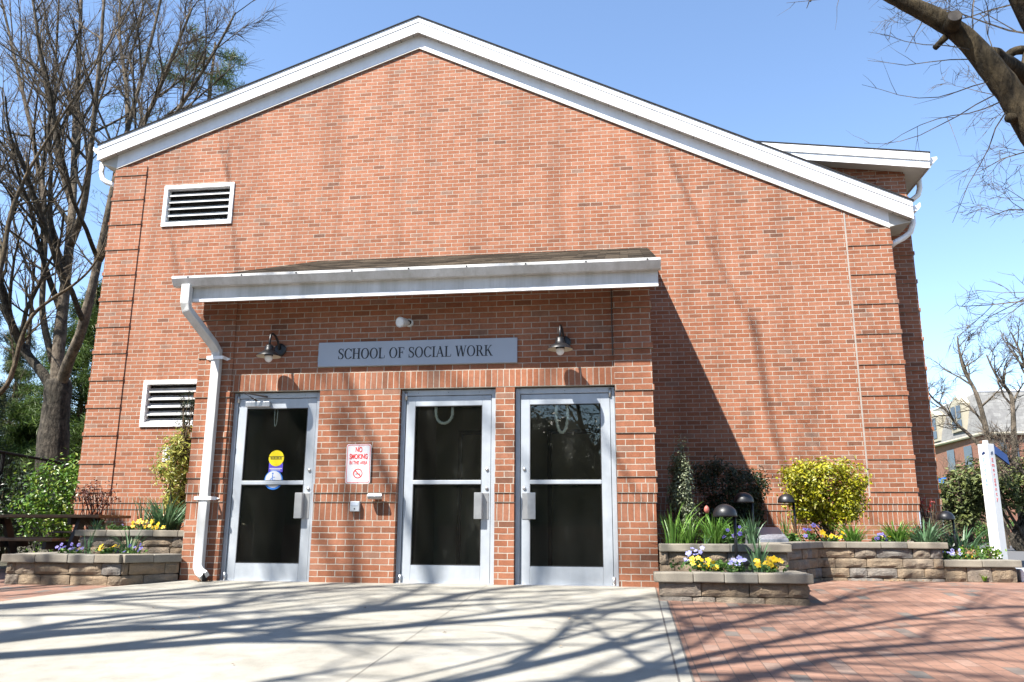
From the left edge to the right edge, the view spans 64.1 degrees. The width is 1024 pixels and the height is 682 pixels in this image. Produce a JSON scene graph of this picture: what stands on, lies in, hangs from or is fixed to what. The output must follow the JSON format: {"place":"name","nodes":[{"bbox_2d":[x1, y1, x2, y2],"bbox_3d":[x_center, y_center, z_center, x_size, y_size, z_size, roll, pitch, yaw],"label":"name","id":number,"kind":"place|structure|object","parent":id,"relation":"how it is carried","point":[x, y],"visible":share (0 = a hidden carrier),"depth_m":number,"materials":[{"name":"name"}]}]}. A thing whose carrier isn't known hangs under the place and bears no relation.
{"place":"outdoors","nodes":[
{"label":"outdoors","id":0,"kind":"place"},
{"bbox_2d":[0,580,677,681],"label":"concrete walk","id":1,"kind":"structure","parent":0,"point":[252,631],"depth_m":5.71,"materials":[{"name":"concrete"}]},
{"bbox_2d":[346,586,484,681],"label":"walk joint","id":2,"kind":"object","parent":1,"relation":"on","point":[407,639],"visible":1,"depth_m":5.41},
{"bbox_2d":[0,528,897,577],"bbox_3d":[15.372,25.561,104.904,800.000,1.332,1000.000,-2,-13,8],"label":"ground","id":3,"kind":"structure","parent":0,"point":[3,565],"depth_m":13.85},
{"bbox_2d":[0,290,19,483],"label":"spruce tree","id":4,"kind":"object","parent":3,"relation":"on","point":[3,401],"visible":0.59,"depth_m":29.06,"materials":[{"name":"green plant"}]},
{"bbox_2d":[0,326,40,496],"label":"spruce tree","id":5,"kind":"object","parent":3,"relation":"on","point":[19,372],"visible":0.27,"depth_m":39.16,"materials":[{"name":"green plant"}]},
{"bbox_2d":[0,393,41,535],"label":"pine tree","id":6,"kind":"object","parent":3,"relation":"on","point":[27,431],"visible":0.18,"depth_m":30.40,"materials":[{"name":"green plant"}]},
{"bbox_2d":[0,457,75,559],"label":"laurel shrub","id":7,"kind":"object","parent":3,"relation":"on","point":[16,528],"visible":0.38,"depth_m":14.99,"materials":[{"name":"green plant"}]},
{"bbox_2d":[0,450,79,552],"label":"chain fence","id":8,"kind":"object","parent":3,"relation":"on","point":[2,458],"visible":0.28,"depth_m":15.76,"materials":[{"name":"black metal"}]},
{"bbox_2d":[1,444,80,552],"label":"laurel shrub","id":9,"kind":"object","parent":3,"relation":"on","point":[59,507],"visible":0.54,"depth_m":13.90,"materials":[{"name":"green plant"}]},
{"bbox_2d":[3,279,101,527],"bbox_3d":[-15.508,2.258,28.780,5.645,9.939,5.379,-2,-13,8],"label":"pine tree","id":10,"kind":"object","parent":3,"relation":"on","point":[80,380],"visible":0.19,"depth_m":28.21,"materials":[{"name":"green plant"}]},
{"bbox_2d":[0,0,160,395],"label":"bare tree","id":11,"kind":"object","parent":3,"relation":"on","point":[21,341],"visible":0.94,"depth_m":21.04,"materials":[{"name":"brown plant"}]},
{"bbox_2d":[0,0,286,547],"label":"bare tree","id":12,"kind":"object","parent":3,"relation":"on","point":[53,437],"visible":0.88,"depth_m":25.16,"materials":[{"name":"brown plant"}]},
{"bbox_2d":[91,18,247,198],"bbox_3d":[-12.876,-2.606,34.141,10.117,21.856,9.654,13,-18,-42],"label":"pine tree","id":13,"kind":"object","parent":3,"relation":"on","point":[221,82],"visible":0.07,"depth_m":35.42,"materials":[{"name":"green plant"}]},
{"bbox_2d":[72,15,942,587],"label":"brick building","id":14,"kind":"structure","parent":3,"relation":"on","point":[714,293],"depth_m":12.72,"materials":[{"name":"red brick"}]},
{"bbox_2d":[218,392,319,581],"bbox_3d":[-2.786,1.661,9.444,1.080,2.160,0.313,-2,-13,8],"label":"door","id":15,"kind":"structure","parent":14,"relation":"in","point":[231,570],"depth_m":9.49,"materials":[{"name":"metal"}]},
{"bbox_2d":[256,333,286,361],"bbox_3d":[-2.818,0.077,9.581,0.284,0.370,0.388,-2,-13,8],"label":"wall lamp","id":16,"kind":"object","parent":14,"relation":"attached to","point":[269,352],"visible":1,"depth_m":9.54,"materials":[{"name":"black metal"}]},
{"bbox_2d":[350,501,360,511],"bbox_3d":[-1.758,1.855,9.180,0.110,0.113,0.053,-2,-13,8],"label":"card reader","id":17,"kind":"object","parent":14,"relation":"attached to","point":[355,506],"visible":1,"depth_m":9.16,"materials":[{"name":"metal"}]},
{"bbox_2d":[345,444,370,483],"bbox_3d":[-1.746,1.394,9.300,0.290,0.445,0.008,-2,-13,8],"label":"no smoking sign","id":18,"kind":"object","parent":14,"relation":"attached to","point":[358,462],"visible":1,"depth_m":9.30,"materials":[{"name":"metal"}]},
{"bbox_2d":[367,493,382,498],"bbox_3d":[-1.523,1.735,9.135,0.160,0.067,0.092,-2,-13,8],"label":"wall ashtray","id":19,"kind":"object","parent":14,"relation":"attached to","point":[375,496],"depth_m":9.10,"materials":[{"name":"metal"}]},
{"bbox_2d":[396,317,413,326],"bbox_3d":[-1.254,-0.209,9.527,0.123,0.143,0.230,-6,-14,24],"label":"flood light","id":20,"kind":"object","parent":14,"relation":"attached to","point":[402,322],"visible":1,"depth_m":9.44,"materials":[{"name":"white paint"}]},
{"bbox_2d":[318,338,516,366],"bbox_3d":[-1.112,0.135,9.507,2.366,0.290,0.033,-2,-13,8],"label":"name sign","id":21,"kind":"object","parent":14,"relation":"attached to","point":[427,352],"visible":1,"depth_m":9.49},
{"bbox_2d":[434,407,453,424],"bbox_3d":[-0.782,0.863,9.437,0.232,0.209,0.049,-2,-13,8],"label":"hanging chain","id":22,"kind":"object","parent":14,"relation":"hanging from","point":[442,422],"visible":1,"depth_m":9.42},
{"bbox_2d":[395,389,495,584],"bbox_3d":[-0.729,1.623,9.228,1.108,2.160,0.178,-2,-13,8],"label":"door","id":23,"kind":"structure","parent":14,"relation":"in","point":[406,572],"depth_m":9.18,"materials":[{"name":"metal"}]},
{"bbox_2d":[460,435,480,564],"bbox_3d":[-0.355,2.459,12.605,0.854,2.020,0.035,-2,-13,8],"label":"inner door","id":24,"kind":"structure","parent":14,"relation":"in","point":[471,448],"depth_m":12.63,"materials":[{"name":"paint"}]},
{"bbox_2d":[547,324,572,354],"bbox_3d":[0.540,-0.011,9.119,0.284,0.370,0.388,-2,-13,8],"label":"wall lamp","id":25,"kind":"object","parent":14,"relation":"attached to","point":[561,345],"visible":1,"depth_m":9.04,"materials":[{"name":"black metal"}]},
{"bbox_2d":[555,405,568,433],"bbox_3d":[0.565,0.886,9.239,0.165,0.327,0.049,-2,-13,8],"label":"hanging chain","id":26,"kind":"object","parent":14,"relation":"hanging from","point":[566,422],"visible":1,"depth_m":9.23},
{"bbox_2d":[514,387,618,586],"bbox_3d":[0.595,1.588,9.046,1.117,2.160,0.178,-2,-13,8],"label":"door","id":27,"kind":"structure","parent":14,"relation":"in","point":[526,573],"depth_m":9.00,"materials":[{"name":"metal"}]},
{"bbox_2d":[551,434,602,565],"bbox_3d":[1.031,2.423,12.414,0.854,2.020,0.035,-2,-13,8],"label":"inner door","id":28,"kind":"structure","parent":14,"relation":"in","point":[576,509],"depth_m":12.40,"materials":[{"name":"paint"}]},
{"bbox_2d":[779,0,1023,355],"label":"mottled tree","id":29,"kind":"object","parent":3,"relation":"on","point":[1000,71],"visible":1,"depth_m":6.31,"materials":[{"name":"brown plant"}]},
{"bbox_2d":[938,459,985,547],"bbox_3d":[15.251,5.548,27.579,2.333,3.184,2.080,-2,-13,8],"label":"juniper tree","id":30,"kind":"object","parent":3,"relation":"on","point":[965,511],"visible":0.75,"depth_m":27.37,"materials":[{"name":"green plant"}]},
{"bbox_2d":[941,454,986,539],"bbox_3d":[21.477,7.414,37.965,3.186,4.243,3.224,-2,-13,8],"label":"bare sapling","id":31,"kind":"object","parent":3,"relation":"on","point":[961,492],"visible":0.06,"depth_m":38.12,"materials":[{"name":"brown plant"}]},
{"bbox_2d":[944,522,989,544],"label":"clipped hedge","id":32,"kind":"object","parent":3,"relation":"on","point":[980,541],"visible":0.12,"depth_m":38.35,"materials":[{"name":"green plant"}]},
{"bbox_2d":[931,389,1023,540],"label":"mansard house","id":33,"kind":"structure","parent":3,"relation":"on","point":[947,442],"depth_m":49.44,"materials":[{"name":"grey"}]},
{"bbox_2d":[947,449,954,470],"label":"window","id":34,"kind":"structure","parent":33,"relation":"in","point":[951,452],"depth_m":51.84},
{"bbox_2d":[963,445,973,467],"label":"window","id":35,"kind":"structure","parent":33,"relation":"in","point":[967,449],"depth_m":49.42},
{"bbox_2d":[954,444,1023,550],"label":"juniper tree","id":36,"kind":"object","parent":3,"relation":"on","point":[1013,490],"visible":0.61,"depth_m":26.36,"materials":[{"name":"green plant"}]},
{"bbox_2d":[974,520,1013,543],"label":"clipped hedge","id":37,"kind":"object","parent":3,"relation":"on","point":[983,530],"visible":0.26,"depth_m":37.35,"materials":[{"name":"green plant"}]},
{"bbox_2d":[978,440,1009,558],"bbox_3d":[7.681,2.582,12.901,0.419,2.020,0.198,3,-13,-9],"label":"emergency pylon","id":38,"kind":"object","parent":3,"relation":"on","point":[990,484],"visible":0.99,"depth_m":12.87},
{"bbox_2d":[0,569,1023,681],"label":"brick plaza","id":39,"kind":"structure","parent":0,"point":[874,631],"depth_m":5.93,"materials":[{"name":"brick"}]},
{"bbox_2d":[0,514,130,553],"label":"picnic table","id":40,"kind":"object","parent":39,"relation":"on","point":[10,541],"visible":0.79,"depth_m":11.28,"materials":[{"name":"brown wood"}]},
{"bbox_2d":[1,551,181,585],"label":"stone planter","id":41,"kind":"object","parent":39,"relation":"on","point":[50,568],"visible":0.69,"depth_m":8.89,"materials":[{"name":"stone"}]},
{"bbox_2d":[55,542,91,553],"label":"pansy plant","id":42,"kind":"object","parent":41,"relation":"in","point":[71,551],"visible":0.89,"depth_m":9.22,"materials":[{"name":"purple plant"}]},
{"bbox_2d":[84,524,101,553],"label":"strap leaf clump","id":43,"kind":"object","parent":41,"relation":"on","point":[89,543],"visible":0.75,"depth_m":9.44,"materials":[{"name":"green plant"}]},
{"bbox_2d":[95,544,119,553],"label":"pansy plant","id":44,"kind":"object","parent":41,"relation":"on","point":[108,550],"visible":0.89,"depth_m":9.09,"materials":[{"name":"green plant"}]},
{"bbox_2d":[102,543,147,553],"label":"pansy plant","id":45,"kind":"object","parent":41,"relation":"in","point":[126,550],"visible":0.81,"depth_m":9.13,"materials":[{"name":"green plant"}]},
{"bbox_2d":[109,529,149,553],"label":"strap leaf clump","id":46,"kind":"object","parent":41,"relation":"on","point":[127,543],"visible":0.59,"depth_m":9.38,"materials":[{"name":"green plant"}]},
{"bbox_2d":[43,530,183,568],"bbox_3d":[-5.247,2.911,11.615,3.538,0.457,3.308,-2,-13,8],"label":"stone planter","id":47,"kind":"object","parent":39,"relation":"on","point":[165,541],"visible":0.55,"depth_m":9.94,"materials":[{"name":"stone"}]},
{"bbox_2d":[66,519,118,529],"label":"strap leaf clump","id":48,"kind":"object","parent":47,"relation":"on","point":[95,524],"visible":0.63,"depth_m":10.69,"materials":[{"name":"green plant"}]},
{"bbox_2d":[69,477,120,529],"bbox_3d":[-6.678,2.641,13.030,0.878,0.924,0.590,-2,-13,8],"label":"barberry","id":49,"kind":"object","parent":47,"relation":"in","point":[88,494],"visible":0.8,"depth_m":13.02,"materials":[{"name":"red plant"}]},
{"bbox_2d":[100,522,134,529],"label":"pansy plant","id":50,"kind":"object","parent":47,"relation":"in","point":[122,526],"visible":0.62,"depth_m":10.37,"materials":[{"name":"green plant"}]},
{"bbox_2d":[126,518,165,529],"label":"pansy plant","id":51,"kind":"object","parent":47,"relation":"in","point":[146,526],"visible":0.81,"depth_m":10.28,"materials":[{"name":"yellow plant"}]},
{"bbox_2d":[133,498,166,529],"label":"strap leaf clump","id":52,"kind":"object","parent":47,"relation":"on","point":[145,514],"visible":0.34,"depth_m":10.84,"materials":[{"name":"green plant"}]},
{"bbox_2d":[128,494,185,529],"bbox_3d":[-4.496,2.241,10.620,1.073,0.508,1.010,-2,-13,8],"label":"strap leaf clump","id":53,"kind":"object","parent":47,"relation":"on","point":[172,520],"visible":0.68,"depth_m":10.51,"materials":[{"name":"green plant"}]},
{"bbox_2d":[146,425,192,529],"bbox_3d":[-4.866,2.002,11.973,0.862,1.613,0.900,9,-15,-33],"label":"pieris shrub","id":54,"kind":"object","parent":47,"relation":"on","point":[173,475],"visible":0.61,"depth_m":11.86,"materials":[{"name":"yellow plant"}]},
{"bbox_2d":[174,390,195,456],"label":"spruce sprig","id":55,"kind":"object","parent":54,"relation":"on","point":[183,406],"visible":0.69,"depth_m":12.02,"materials":[{"name":"green plant"}]},
{"bbox_2d":[655,588,679,681],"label":"walk edge joint","id":56,"kind":"object","parent":39,"relation":"on","point":[675,666],"visible":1,"depth_m":5.35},
{"bbox_2d":[660,601,692,681],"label":"walk edging","id":57,"kind":"object","parent":39,"relation":"on","point":[682,667],"visible":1,"depth_m":5.22,"materials":[{"name":"concrete"}]},
{"bbox_2d":[667,601,694,681],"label":"walk edge joint","id":58,"kind":"object","parent":39,"relation":"on","point":[689,668],"visible":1,"depth_m":5.21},
{"bbox_2d":[658,543,791,582],"bbox_3d":[2.428,2.729,10.153,1.301,0.476,4.085,-2,-13,8],"label":"stone planter","id":59,"kind":"object","parent":39,"relation":"on","point":[670,552],"visible":0.34,"depth_m":8.26,"materials":[{"name":"stone"}]},
{"bbox_2d":[647,502,701,543],"bbox_3d":[1.689,1.923,8.607,0.650,0.471,0.607,-2,-13,8],"label":"strap leaf clump","id":60,"kind":"object","parent":59,"relation":"on","point":[672,533],"visible":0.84,"depth_m":8.54,"materials":[{"name":"green plant"}]},
{"bbox_2d":[666,433,703,542],"bbox_3d":[1.900,1.659,9.167,0.390,1.254,0.404,6,-14,-22],"label":"columnar holly","id":61,"kind":"object","parent":59,"relation":"on","point":[679,488],"visible":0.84,"depth_m":9.10,"materials":[{"name":"green plant"}]},
{"bbox_2d":[663,513,707,543],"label":"strap leaf clump","id":62,"kind":"object","parent":59,"relation":"on","point":[688,537],"visible":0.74,"depth_m":8.69,"materials":[{"name":"green plant"}]},
{"bbox_2d":[679,516,731,543],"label":"strap leaf clump","id":63,"kind":"object","parent":59,"relation":"on","point":[716,531],"visible":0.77,"depth_m":8.56,"materials":[{"name":"green plant"}]},
{"bbox_2d":[704,506,713,543],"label":"tulip","id":64,"kind":"object","parent":59,"relation":"on","point":[706,509],"visible":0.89,"depth_m":8.59,"materials":[{"name":"pink plant"}]},
{"bbox_2d":[716,526,743,543],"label":"pansy plant","id":65,"kind":"object","parent":59,"relation":"in","point":[739,534],"visible":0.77,"depth_m":8.48,"materials":[{"name":"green plant"}]},
{"bbox_2d":[690,455,772,540],"bbox_3d":[2.998,2.202,11.275,1.169,1.205,1.005,-2,-13,8],"label":"clipped yew","id":66,"kind":"object","parent":59,"relation":"on","point":[744,509],"visible":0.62,"depth_m":11.10,"materials":[{"name":"green plant"}]},
{"bbox_2d":[713,518,749,543],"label":"plant","id":67,"kind":"object","parent":59,"relation":"on","point":[738,530],"visible":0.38,"depth_m":8.63,"materials":[{"name":"green plant"}]},
{"bbox_2d":[739,512,763,543],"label":"strap leaf clump","id":68,"kind":"object","parent":59,"relation":"on","point":[751,530],"visible":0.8,"depth_m":8.54,"materials":[{"name":"green plant"}]},
{"bbox_2d":[653,571,813,605],"bbox_3d":[2.073,2.384,7.822,1.422,0.357,0.772,-2,-13,8],"label":"stone planter","id":69,"kind":"object","parent":39,"relation":"on","point":[784,588],"visible":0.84,"depth_m":7.50,"materials":[{"name":"stone"}]},
{"bbox_2d":[669,546,710,569],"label":"pansy plant","id":70,"kind":"object","parent":69,"relation":"in","point":[686,561],"visible":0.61,"depth_m":7.99,"materials":[{"name":"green plant"}]},
{"bbox_2d":[681,555,724,571],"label":"pansy plant","id":71,"kind":"object","parent":69,"relation":"on","point":[708,565],"visible":0.97,"depth_m":7.79,"materials":[{"name":"yellow plant"}]},
{"bbox_2d":[699,559,741,571],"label":"pansy plant","id":72,"kind":"object","parent":69,"relation":"on","point":[719,561],"visible":0.35,"depth_m":7.87,"materials":[{"name":"green plant"}]},
{"bbox_2d":[713,504,738,571],"bbox_3d":[2.092,1.959,7.988,0.236,0.725,0.236,-2,-13,8],"label":"path light","id":73,"kind":"object","parent":69,"relation":"on","point":[724,510],"visible":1,"depth_m":7.97,"materials":[{"name":"black metal"}]},
{"bbox_2d":[717,555,752,572],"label":"pansy plant","id":74,"kind":"object","parent":69,"relation":"in","point":[737,563],"visible":0.94,"depth_m":7.74,"materials":[{"name":"white plant"}]},
{"bbox_2d":[744,534,769,571],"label":"strap leaf clump","id":75,"kind":"object","parent":69,"relation":"on","point":[758,555],"visible":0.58,"depth_m":7.96,"materials":[{"name":"green plant"}]},
{"bbox_2d":[749,555,788,572],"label":"pansy plant","id":76,"kind":"object","parent":69,"relation":"in","point":[768,565],"visible":0.97,"depth_m":7.71,"materials":[{"name":"yellow plant"}]},
{"bbox_2d":[726,541,947,581],"bbox_3d":[4.074,2.784,10.236,2.475,0.543,3.445,-2,-13,8],"label":"stone planter","id":77,"kind":"object","parent":39,"relation":"on","point":[911,561],"visible":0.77,"depth_m":9.95,"materials":[{"name":"stone"}]},
{"bbox_2d":[734,492,754,524],"bbox_3d":[2.689,2.078,9.450,0.230,0.658,0.230,-2,-13,8],"label":"path light","id":78,"kind":"object","parent":77,"relation":"on","point":[742,497],"visible":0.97,"depth_m":9.44,"materials":[{"name":"black metal"}]},
{"bbox_2d":[741,527,788,543],"bbox_3d":[2.950,2.296,9.579,0.440,0.233,0.620,-2,-13,8],"label":"granite marker","id":79,"kind":"object","parent":77,"relation":"on","point":[773,534],"visible":0.32,"depth_m":9.48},
{"bbox_2d":[775,512,791,535],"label":"strap leaf clump","id":80,"kind":"object","parent":77,"relation":"on","point":[785,529],"visible":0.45,"depth_m":10.97,"materials":[{"name":"green plant"}]},
{"bbox_2d":[778,494,796,533],"bbox_3d":[3.607,2.352,10.706,0.220,0.697,0.220,-2,-13,8],"label":"path light","id":81,"kind":"object","parent":77,"relation":"on","point":[785,498],"visible":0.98,"depth_m":10.69,"materials":[{"name":"black metal"}]},
{"bbox_2d":[787,512,801,537],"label":"flowering plant","id":82,"kind":"object","parent":77,"relation":"on","point":[794,530],"visible":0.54,"depth_m":10.63,"materials":[{"name":"beige plant"}]},
{"bbox_2d":[786,533,803,541],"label":"pansy plant","id":83,"kind":"object","parent":77,"relation":"in","point":[791,537],"visible":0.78,"depth_m":10.46,"materials":[{"name":"green plant"}]},
{"bbox_2d":[800,523,821,540],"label":"pansy plant","id":84,"kind":"object","parent":77,"relation":"on","point":[810,536],"visible":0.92,"depth_m":10.43,"materials":[{"name":"purple plant"}]},
{"bbox_2d":[775,453,872,540],"bbox_3d":[4.202,2.125,11.016,1.290,1.202,1.053,-2,-13,8],"label":"golden shrub","id":85,"kind":"object","parent":77,"relation":"on","point":[814,504],"visible":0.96,"depth_m":10.83,"materials":[{"name":"yellow plant"}]},
{"bbox_2d":[819,529,852,541],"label":"pansy plant","id":86,"kind":"object","parent":77,"relation":"in","point":[832,538],"visible":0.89,"depth_m":10.28,"materials":[{"name":"yellow plant"}]},
{"bbox_2d":[830,522,877,541],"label":"strap leaf clump","id":87,"kind":"object","parent":77,"relation":"on","point":[854,535],"visible":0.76,"depth_m":10.31,"materials":[{"name":"green plant"}]},
{"bbox_2d":[869,532,892,541],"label":"pansy plant","id":88,"kind":"object","parent":77,"relation":"in","point":[878,537],"visible":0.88,"depth_m":10.24,"materials":[{"name":"purple plant"}]},
{"bbox_2d":[873,520,920,541],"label":"strap leaf clump","id":89,"kind":"object","parent":77,"relation":"on","point":[898,534],"visible":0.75,"depth_m":10.27,"materials":[{"name":"green plant"}]},
{"bbox_2d":[894,518,954,541],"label":"strap leaf clump","id":90,"kind":"object","parent":77,"relation":"on","point":[928,536],"visible":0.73,"depth_m":10.25,"materials":[{"name":"green plant"}]},
{"bbox_2d":[942,559,1021,582],"bbox_3d":[5.915,3.131,11.112,1.028,0.401,2.828,-2,-13,8],"label":"stone planter","id":91,"kind":"object","parent":39,"relation":"on","point":[977,570],"visible":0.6,"depth_m":9.80,"materials":[{"name":"stone"}]},
{"bbox_2d":[908,521,967,558],"bbox_3d":[5.763,2.781,11.136,0.841,0.650,0.763,-2,-13,8],"label":"dark groundcover","id":92,"kind":"object","parent":91,"relation":"on","point":[944,538],"visible":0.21,"depth_m":11.02,"materials":[{"name":"green plant"}]},
{"bbox_2d":[936,511,956,551],"bbox_3d":[5.825,2.636,10.944,0.230,0.715,0.230,-2,-13,8],"label":"path light","id":93,"kind":"object","parent":91,"relation":"on","point":[944,515],"visible":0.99,"depth_m":10.93,"materials":[{"name":"black metal"}]},
{"bbox_2d":[943,548,971,558],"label":"pansy plant","id":94,"kind":"object","parent":91,"relation":"in","point":[952,554],"visible":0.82,"depth_m":10.07,"materials":[{"name":"green plant"}]},
{"bbox_2d":[942,525,994,554],"bbox_3d":[5.933,2.690,10.930,0.920,0.464,0.817,2,-13,-7],"label":"strap leaf clump","id":95,"kind":"object","parent":91,"relation":"on","point":[966,537],"visible":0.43,"depth_m":10.88,"materials":[{"name":"green plant"}]},
{"bbox_2d":[964,553,987,559],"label":"pansy plant","id":96,"kind":"object","parent":91,"relation":"in","point":[969,557],"visible":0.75,"depth_m":10.02,"materials":[{"name":"green plant"}]},
{"bbox_2d":[956,544,1006,558],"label":"ground shrub","id":97,"kind":"object","parent":91,"relation":"in","point":[989,549],"visible":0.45,"depth_m":10.27,"materials":[{"name":"green plant"}]},
{"bbox_2d":[1016,568,1023,581],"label":"white kerb block","id":98,"kind":"structure","parent":39,"relation":"on","point":[1020,574],"depth_m":9.84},
{"bbox_2d":[0,0,1023,409],"label":"sky","id":99,"kind":"structure","parent":0,"point":[748,69],"materials":[{"name":"blue"}]},
{"bbox_2d":[919,497,934,526],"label":"red berry shrub","id":100,"kind":"object","parent":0,"point":[923,512],"visible":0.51,"depth_m":12.05,"materials":[{"name":"brown plant"}]},
{"bbox_2d":[883,510,982,548],"bbox_3d":[5.919,2.710,11.549,1.347,0.754,1.064,-2,-13,8],"label":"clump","id":101,"kind":"object","parent":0,"point":[940,527],"visible":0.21,"depth_m":11.39,"materials":[{"name":"brown plant"}]},
{"bbox_2d":[969,543,1023,567],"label":"road","id":102,"kind":"structure","parent":0,"point":[1013,554],"depth_m":22.16,"materials":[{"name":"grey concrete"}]},
{"bbox_2d":[928,369,978,445],"bbox_3d":[16.851,4.486,31.922,2.895,6.957,2.256,9,-16,-33],"label":"bare tree","id":103,"kind":"object","parent":102,"relation":"on","point":[965,431],"visible":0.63,"depth_m":31.96,"materials":[{"name":"brown plant"}]},
{"bbox_2d":[925,315,1016,548],"bbox_3d":[17.461,3.298,31.049,3.288,8.886,1.558,-11,-17,41],"label":"bare tree","id":104,"kind":"object","parent":102,"relation":"on","point":[982,416],"visible":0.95,"depth_m":31.43,"materials":[{"name":"brown plant"}]},
{"bbox_2d":[970,419,1023,484],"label":"bare tree","id":105,"kind":"object","parent":102,"relation":"on","point":[1004,438],"visible":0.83,"depth_m":25.04,"materials":[{"name":"brown plant"}]},
{"bbox_2d":[979,326,1023,543],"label":"bare tree","id":106,"kind":"object","parent":102,"relation":"on","point":[1012,409],"visible":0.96,"depth_m":32.91,"materials":[{"name":"brown plant"}]},
{"bbox_2d":[988,313,1023,372],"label":"bare tree","id":107,"kind":"object","parent":102,"relation":"on","point":[1018,349],"visible":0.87,"depth_m":37.00,"materials":[{"name":"brown plant"}]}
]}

